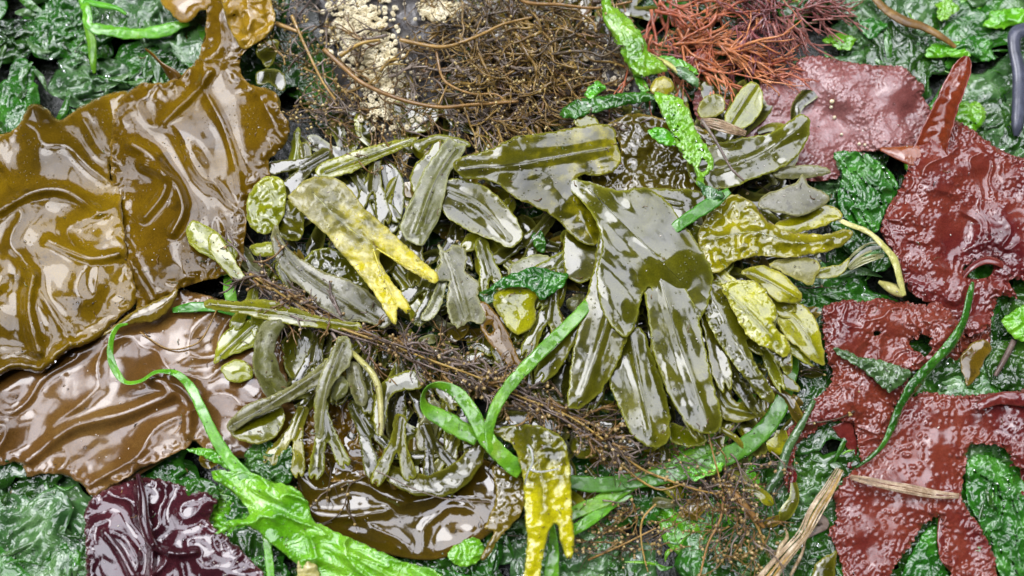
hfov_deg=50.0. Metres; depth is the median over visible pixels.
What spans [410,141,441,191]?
rockweed frond
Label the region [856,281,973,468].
rolled sea lettuce
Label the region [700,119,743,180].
thin stipe
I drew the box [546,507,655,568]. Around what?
wiry weed
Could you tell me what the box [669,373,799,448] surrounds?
rockweed frond
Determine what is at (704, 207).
eelgrass blade
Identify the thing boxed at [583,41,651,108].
barnacle rock
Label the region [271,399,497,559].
kelp sheet
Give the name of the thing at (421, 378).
water droplets
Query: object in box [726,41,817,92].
red filament weed
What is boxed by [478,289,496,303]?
sea lettuce sheet
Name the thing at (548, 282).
sea lettuce sheet
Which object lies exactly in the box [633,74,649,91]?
sea lettuce sheet
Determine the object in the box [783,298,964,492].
turkish towel weed
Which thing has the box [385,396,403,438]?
rockweed frond
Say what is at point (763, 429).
eelgrass blade
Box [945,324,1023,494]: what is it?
turkish towel weed
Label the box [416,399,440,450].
rockweed frond
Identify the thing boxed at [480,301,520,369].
rockweed frond
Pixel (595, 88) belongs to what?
sea lettuce sheet
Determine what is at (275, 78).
rockweed frond
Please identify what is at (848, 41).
sea lettuce sheet
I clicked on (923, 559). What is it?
sea lettuce sheet
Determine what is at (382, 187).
rockweed frond
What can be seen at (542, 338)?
rockweed frond
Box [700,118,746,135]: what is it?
dead straw
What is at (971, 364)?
rockweed frond
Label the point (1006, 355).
pale strip
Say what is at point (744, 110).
rockweed frond
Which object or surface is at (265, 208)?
rockweed frond
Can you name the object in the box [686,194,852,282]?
rockweed frond
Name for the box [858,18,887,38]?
sea lettuce sheet
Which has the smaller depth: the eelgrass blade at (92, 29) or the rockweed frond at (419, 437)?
the rockweed frond at (419, 437)
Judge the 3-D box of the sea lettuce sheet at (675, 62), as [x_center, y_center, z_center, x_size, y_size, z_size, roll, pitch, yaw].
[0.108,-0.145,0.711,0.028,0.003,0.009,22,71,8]
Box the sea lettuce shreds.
[0,0,1023,575]
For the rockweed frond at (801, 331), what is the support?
on the weed tangle
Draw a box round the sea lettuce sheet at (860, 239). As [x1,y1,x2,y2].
[829,191,891,271]
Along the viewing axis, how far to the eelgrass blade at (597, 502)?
0.62 m
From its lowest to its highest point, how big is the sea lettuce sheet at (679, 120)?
0.005 m
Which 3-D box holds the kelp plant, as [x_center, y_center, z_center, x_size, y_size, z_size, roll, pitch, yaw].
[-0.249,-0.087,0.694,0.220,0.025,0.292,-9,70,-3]
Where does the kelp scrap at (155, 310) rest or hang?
on the kelp sheet at (43, 430)
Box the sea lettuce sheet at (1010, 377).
[985,340,1023,390]
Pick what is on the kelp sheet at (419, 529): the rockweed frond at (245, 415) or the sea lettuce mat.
the rockweed frond at (245, 415)
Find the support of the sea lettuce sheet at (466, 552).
on the sea lettuce mat
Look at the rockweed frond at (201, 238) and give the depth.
0.66 m
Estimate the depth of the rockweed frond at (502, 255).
0.67 m
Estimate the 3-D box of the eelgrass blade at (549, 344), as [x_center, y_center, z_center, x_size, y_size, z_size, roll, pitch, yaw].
[0.012,0.047,0.628,0.020,0.009,0.111,30,73,10]
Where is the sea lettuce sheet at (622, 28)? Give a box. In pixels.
[601,0,667,77]
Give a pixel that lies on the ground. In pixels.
(52, 104)
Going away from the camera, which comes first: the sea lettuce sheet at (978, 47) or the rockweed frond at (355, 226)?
the rockweed frond at (355, 226)
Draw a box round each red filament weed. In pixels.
[608,0,803,115]
[654,0,868,82]
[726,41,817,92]
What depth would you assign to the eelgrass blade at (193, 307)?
0.66 m
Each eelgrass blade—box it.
[78,0,189,73]
[107,323,249,480]
[172,302,250,318]
[223,275,236,300]
[262,535,273,575]
[420,381,521,477]
[485,299,588,460]
[544,524,558,575]
[558,493,632,535]
[570,355,799,492]
[572,393,755,520]
[671,188,730,231]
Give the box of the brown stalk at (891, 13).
[872,0,956,47]
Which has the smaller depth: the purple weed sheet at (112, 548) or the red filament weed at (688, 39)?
the purple weed sheet at (112, 548)
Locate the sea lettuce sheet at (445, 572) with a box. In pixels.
[421,566,468,575]
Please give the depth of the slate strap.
0.72 m
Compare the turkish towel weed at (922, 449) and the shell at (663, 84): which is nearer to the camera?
the turkish towel weed at (922, 449)
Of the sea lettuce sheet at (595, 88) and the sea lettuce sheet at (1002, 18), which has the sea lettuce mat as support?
the sea lettuce sheet at (1002, 18)
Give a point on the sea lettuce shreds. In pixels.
(154, 72)
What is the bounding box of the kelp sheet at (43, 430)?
[0,289,295,497]
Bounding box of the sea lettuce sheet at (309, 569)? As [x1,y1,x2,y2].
[297,561,319,575]
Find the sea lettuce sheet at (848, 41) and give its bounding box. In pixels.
[822,33,857,50]
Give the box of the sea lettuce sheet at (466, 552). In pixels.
[447,537,483,566]
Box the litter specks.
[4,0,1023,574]
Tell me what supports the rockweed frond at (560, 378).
on the weed tangle
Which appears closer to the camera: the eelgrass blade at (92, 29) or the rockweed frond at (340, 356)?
the rockweed frond at (340, 356)
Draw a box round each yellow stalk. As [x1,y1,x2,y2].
[352,350,383,435]
[837,219,905,296]
[878,280,903,297]
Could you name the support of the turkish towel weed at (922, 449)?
on the sea lettuce mat
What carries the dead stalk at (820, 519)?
on the sea lettuce mat
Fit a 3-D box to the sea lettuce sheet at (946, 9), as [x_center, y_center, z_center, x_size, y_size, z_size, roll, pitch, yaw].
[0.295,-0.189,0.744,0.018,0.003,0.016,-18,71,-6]
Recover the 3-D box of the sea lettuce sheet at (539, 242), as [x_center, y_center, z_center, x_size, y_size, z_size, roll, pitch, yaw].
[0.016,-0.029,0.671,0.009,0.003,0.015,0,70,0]
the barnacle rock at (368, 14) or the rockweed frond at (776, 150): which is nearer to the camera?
the rockweed frond at (776, 150)
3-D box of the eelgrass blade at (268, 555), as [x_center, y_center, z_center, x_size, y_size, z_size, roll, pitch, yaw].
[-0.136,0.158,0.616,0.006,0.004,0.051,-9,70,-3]
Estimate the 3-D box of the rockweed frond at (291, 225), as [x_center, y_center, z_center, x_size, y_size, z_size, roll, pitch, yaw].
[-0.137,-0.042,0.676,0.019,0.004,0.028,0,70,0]
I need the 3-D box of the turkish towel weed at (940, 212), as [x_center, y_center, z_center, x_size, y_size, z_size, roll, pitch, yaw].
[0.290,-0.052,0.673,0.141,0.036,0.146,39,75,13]
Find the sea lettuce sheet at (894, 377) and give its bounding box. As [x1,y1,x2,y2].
[833,347,910,392]
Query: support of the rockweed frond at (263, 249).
on the weed tangle
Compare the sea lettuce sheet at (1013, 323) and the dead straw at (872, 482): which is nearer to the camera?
the dead straw at (872, 482)
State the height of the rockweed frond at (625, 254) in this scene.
0.025 m
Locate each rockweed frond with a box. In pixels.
[186,220,244,282]
[204,299,361,330]
[213,319,312,382]
[227,358,327,443]
[229,142,572,411]
[246,176,286,233]
[249,241,273,256]
[252,319,286,397]
[255,68,285,90]
[256,39,278,67]
[263,400,459,496]
[271,225,390,327]
[278,200,303,240]
[287,176,438,323]
[287,328,459,448]
[288,127,300,175]
[314,336,352,439]
[315,137,416,232]
[331,361,367,406]
[359,442,484,496]
[373,370,424,435]
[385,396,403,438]
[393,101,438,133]
[400,138,465,245]
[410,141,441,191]
[412,134,470,152]
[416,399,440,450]
[421,244,485,328]
[437,213,555,401]
[441,178,522,247]
[453,123,620,245]
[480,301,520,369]
[481,466,524,560]
[484,410,574,575]
[493,254,554,334]
[513,329,567,370]
[534,179,813,447]
[534,362,570,404]
[570,436,599,458]
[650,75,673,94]
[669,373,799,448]
[686,114,810,188]
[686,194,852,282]
[697,81,762,130]
[741,257,849,365]
[758,165,842,232]
[812,551,836,575]
[960,339,991,385]
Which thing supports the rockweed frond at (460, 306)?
on the weed tangle
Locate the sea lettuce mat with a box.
[0,0,1023,575]
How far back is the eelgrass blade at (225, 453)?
0.64 m
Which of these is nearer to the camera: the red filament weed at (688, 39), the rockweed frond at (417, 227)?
the rockweed frond at (417, 227)
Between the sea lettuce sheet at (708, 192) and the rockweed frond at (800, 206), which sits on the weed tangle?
the rockweed frond at (800, 206)
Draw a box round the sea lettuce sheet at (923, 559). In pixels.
[902,526,948,575]
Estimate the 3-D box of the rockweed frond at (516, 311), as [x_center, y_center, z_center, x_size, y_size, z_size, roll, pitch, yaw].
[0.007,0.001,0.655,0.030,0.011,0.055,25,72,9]
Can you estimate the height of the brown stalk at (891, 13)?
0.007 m
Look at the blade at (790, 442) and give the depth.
0.63 m
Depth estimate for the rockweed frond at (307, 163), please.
0.66 m
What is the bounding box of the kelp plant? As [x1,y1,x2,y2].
[0,0,289,374]
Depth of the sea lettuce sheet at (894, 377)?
0.64 m
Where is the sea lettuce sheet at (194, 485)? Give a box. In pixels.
[186,478,219,500]
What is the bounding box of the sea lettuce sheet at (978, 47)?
[955,35,995,61]
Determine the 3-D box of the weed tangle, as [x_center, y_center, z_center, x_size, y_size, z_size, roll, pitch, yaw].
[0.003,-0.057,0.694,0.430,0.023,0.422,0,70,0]
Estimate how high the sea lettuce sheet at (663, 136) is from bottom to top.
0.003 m
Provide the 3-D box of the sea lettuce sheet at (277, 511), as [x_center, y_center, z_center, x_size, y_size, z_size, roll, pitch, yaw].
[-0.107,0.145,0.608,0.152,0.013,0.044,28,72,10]
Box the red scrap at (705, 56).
[689,50,714,72]
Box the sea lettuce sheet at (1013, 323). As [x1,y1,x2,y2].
[1001,305,1023,341]
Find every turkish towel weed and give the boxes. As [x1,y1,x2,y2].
[692,55,930,181]
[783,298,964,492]
[828,388,1023,575]
[880,56,1023,336]
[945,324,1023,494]
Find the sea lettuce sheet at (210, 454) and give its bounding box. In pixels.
[186,448,227,468]
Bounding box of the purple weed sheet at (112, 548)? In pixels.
[84,473,263,575]
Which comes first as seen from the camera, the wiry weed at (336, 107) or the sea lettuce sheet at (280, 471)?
the sea lettuce sheet at (280, 471)
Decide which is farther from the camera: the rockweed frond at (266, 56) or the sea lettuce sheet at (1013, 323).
the rockweed frond at (266, 56)
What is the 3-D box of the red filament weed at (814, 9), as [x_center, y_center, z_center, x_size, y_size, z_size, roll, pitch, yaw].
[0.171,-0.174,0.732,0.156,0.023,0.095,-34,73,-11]
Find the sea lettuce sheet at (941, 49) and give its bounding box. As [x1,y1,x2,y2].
[925,41,970,57]
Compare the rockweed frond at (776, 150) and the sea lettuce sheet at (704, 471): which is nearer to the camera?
the sea lettuce sheet at (704, 471)
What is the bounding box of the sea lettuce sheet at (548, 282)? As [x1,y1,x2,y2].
[490,267,568,299]
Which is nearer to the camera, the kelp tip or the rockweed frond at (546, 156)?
the rockweed frond at (546, 156)
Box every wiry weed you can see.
[217,226,649,478]
[255,0,442,173]
[283,0,692,180]
[486,422,797,575]
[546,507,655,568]
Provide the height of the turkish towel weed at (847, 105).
0.015 m
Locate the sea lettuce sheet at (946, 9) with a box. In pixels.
[934,0,959,20]
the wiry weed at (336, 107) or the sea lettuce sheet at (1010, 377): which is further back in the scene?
the wiry weed at (336, 107)
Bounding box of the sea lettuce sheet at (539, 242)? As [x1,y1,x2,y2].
[531,230,545,252]
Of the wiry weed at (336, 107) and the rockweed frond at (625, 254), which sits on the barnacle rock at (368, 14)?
the wiry weed at (336, 107)
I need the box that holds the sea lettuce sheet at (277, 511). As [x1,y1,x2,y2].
[211,470,442,575]
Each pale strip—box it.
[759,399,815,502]
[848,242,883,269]
[993,339,1016,376]
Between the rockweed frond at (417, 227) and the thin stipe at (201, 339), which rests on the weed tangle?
the rockweed frond at (417, 227)
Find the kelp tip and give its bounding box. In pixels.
[161,0,210,22]
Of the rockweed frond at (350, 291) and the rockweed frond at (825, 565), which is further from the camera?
the rockweed frond at (350, 291)
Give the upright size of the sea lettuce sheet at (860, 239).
0.004 m
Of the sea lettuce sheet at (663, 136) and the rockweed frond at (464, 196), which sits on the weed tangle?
the rockweed frond at (464, 196)
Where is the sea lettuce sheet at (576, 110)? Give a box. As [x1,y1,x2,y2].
[559,92,654,118]
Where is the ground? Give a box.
[0,0,1008,575]
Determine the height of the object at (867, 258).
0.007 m
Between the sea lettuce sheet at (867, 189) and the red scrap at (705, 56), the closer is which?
the sea lettuce sheet at (867, 189)
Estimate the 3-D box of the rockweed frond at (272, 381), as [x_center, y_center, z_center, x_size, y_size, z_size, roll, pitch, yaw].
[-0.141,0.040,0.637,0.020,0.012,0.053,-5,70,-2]
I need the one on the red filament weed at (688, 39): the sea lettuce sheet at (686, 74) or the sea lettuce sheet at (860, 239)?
the sea lettuce sheet at (686, 74)
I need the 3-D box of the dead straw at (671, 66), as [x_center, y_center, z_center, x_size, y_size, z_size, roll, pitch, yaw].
[0.098,-0.145,0.707,0.026,0.006,0.005,28,72,10]
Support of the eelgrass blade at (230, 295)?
on the weed tangle
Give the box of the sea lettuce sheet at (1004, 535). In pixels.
[964,454,1023,575]
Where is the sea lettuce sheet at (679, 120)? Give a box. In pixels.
[654,91,713,189]
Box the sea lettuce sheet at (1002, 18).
[983,7,1023,28]
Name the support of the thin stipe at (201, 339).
on the kelp sheet at (43, 430)
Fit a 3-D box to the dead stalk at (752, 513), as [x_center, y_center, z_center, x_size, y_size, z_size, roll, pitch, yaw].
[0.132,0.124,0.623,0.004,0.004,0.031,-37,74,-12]
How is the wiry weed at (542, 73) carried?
on the weed tangle
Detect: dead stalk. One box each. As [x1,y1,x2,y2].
[727,483,765,528]
[758,467,843,575]
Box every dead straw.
[651,53,677,72]
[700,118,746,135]
[850,475,958,498]
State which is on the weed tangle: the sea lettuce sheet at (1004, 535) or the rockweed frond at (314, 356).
the rockweed frond at (314, 356)
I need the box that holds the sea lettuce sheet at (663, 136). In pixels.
[648,127,675,146]
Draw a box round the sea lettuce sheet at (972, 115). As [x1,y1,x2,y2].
[955,101,987,130]
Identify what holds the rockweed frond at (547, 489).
on the weed tangle
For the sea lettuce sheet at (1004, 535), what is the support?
on the sea lettuce mat
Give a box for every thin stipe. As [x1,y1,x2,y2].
[140,310,217,349]
[376,470,491,502]
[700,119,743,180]
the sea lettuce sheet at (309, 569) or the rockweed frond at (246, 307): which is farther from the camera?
the rockweed frond at (246, 307)
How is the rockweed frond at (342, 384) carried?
on the rockweed frond at (314, 356)
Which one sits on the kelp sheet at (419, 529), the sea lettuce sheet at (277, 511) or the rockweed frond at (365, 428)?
the rockweed frond at (365, 428)
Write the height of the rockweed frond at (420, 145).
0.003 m
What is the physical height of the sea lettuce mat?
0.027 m
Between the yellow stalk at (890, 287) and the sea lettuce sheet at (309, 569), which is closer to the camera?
the sea lettuce sheet at (309, 569)
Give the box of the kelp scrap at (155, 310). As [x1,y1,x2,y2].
[101,289,177,336]
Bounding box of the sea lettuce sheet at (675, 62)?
[659,55,698,74]
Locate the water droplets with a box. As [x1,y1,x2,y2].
[23,26,1019,575]
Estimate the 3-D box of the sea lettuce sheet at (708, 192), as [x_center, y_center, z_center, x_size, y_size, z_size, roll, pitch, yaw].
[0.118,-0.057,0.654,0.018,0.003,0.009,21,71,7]
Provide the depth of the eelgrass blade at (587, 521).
0.62 m
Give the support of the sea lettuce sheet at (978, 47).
on the sea lettuce mat
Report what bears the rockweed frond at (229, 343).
on the kelp sheet at (43, 430)
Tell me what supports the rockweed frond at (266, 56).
on the sea lettuce mat
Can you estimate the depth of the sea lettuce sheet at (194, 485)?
0.63 m
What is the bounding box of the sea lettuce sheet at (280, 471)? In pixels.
[244,440,297,484]
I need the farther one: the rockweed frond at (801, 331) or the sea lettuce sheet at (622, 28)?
the sea lettuce sheet at (622, 28)
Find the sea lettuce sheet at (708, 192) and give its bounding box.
[697,181,724,199]
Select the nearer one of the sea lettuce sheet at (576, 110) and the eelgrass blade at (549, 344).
the eelgrass blade at (549, 344)
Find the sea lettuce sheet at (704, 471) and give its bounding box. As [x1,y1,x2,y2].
[687,462,723,481]
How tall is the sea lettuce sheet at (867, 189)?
0.006 m
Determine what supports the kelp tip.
on the sea lettuce mat
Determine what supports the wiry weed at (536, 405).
on the weed tangle
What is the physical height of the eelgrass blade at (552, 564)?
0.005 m
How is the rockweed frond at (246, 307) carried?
on the wiry weed at (536, 405)
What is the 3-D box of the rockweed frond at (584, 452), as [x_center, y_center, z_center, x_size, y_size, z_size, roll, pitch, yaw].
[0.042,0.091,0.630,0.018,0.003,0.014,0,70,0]
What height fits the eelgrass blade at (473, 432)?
0.011 m
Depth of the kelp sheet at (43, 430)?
0.64 m
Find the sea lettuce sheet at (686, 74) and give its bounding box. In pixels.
[672,66,699,87]
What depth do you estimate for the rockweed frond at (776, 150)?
0.68 m
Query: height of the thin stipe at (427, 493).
0.002 m
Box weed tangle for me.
[199,0,859,529]
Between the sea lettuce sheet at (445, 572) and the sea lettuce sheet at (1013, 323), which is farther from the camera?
the sea lettuce sheet at (1013, 323)
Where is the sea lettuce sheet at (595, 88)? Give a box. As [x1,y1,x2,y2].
[583,81,605,98]
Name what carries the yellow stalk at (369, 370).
on the rockweed frond at (402, 381)
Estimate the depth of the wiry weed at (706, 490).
0.62 m
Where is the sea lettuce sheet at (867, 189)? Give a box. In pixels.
[833,150,897,232]
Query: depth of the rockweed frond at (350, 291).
0.66 m
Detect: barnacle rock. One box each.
[315,0,481,142]
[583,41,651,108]
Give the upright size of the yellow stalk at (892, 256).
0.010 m
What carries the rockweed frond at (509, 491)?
on the sea lettuce mat
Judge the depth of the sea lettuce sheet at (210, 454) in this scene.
0.63 m
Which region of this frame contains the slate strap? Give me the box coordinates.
[1007,23,1023,135]
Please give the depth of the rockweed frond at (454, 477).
0.62 m
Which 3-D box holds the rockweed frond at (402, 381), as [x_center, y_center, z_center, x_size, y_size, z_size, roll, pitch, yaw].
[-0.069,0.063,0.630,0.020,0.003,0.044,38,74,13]
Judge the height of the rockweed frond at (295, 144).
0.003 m

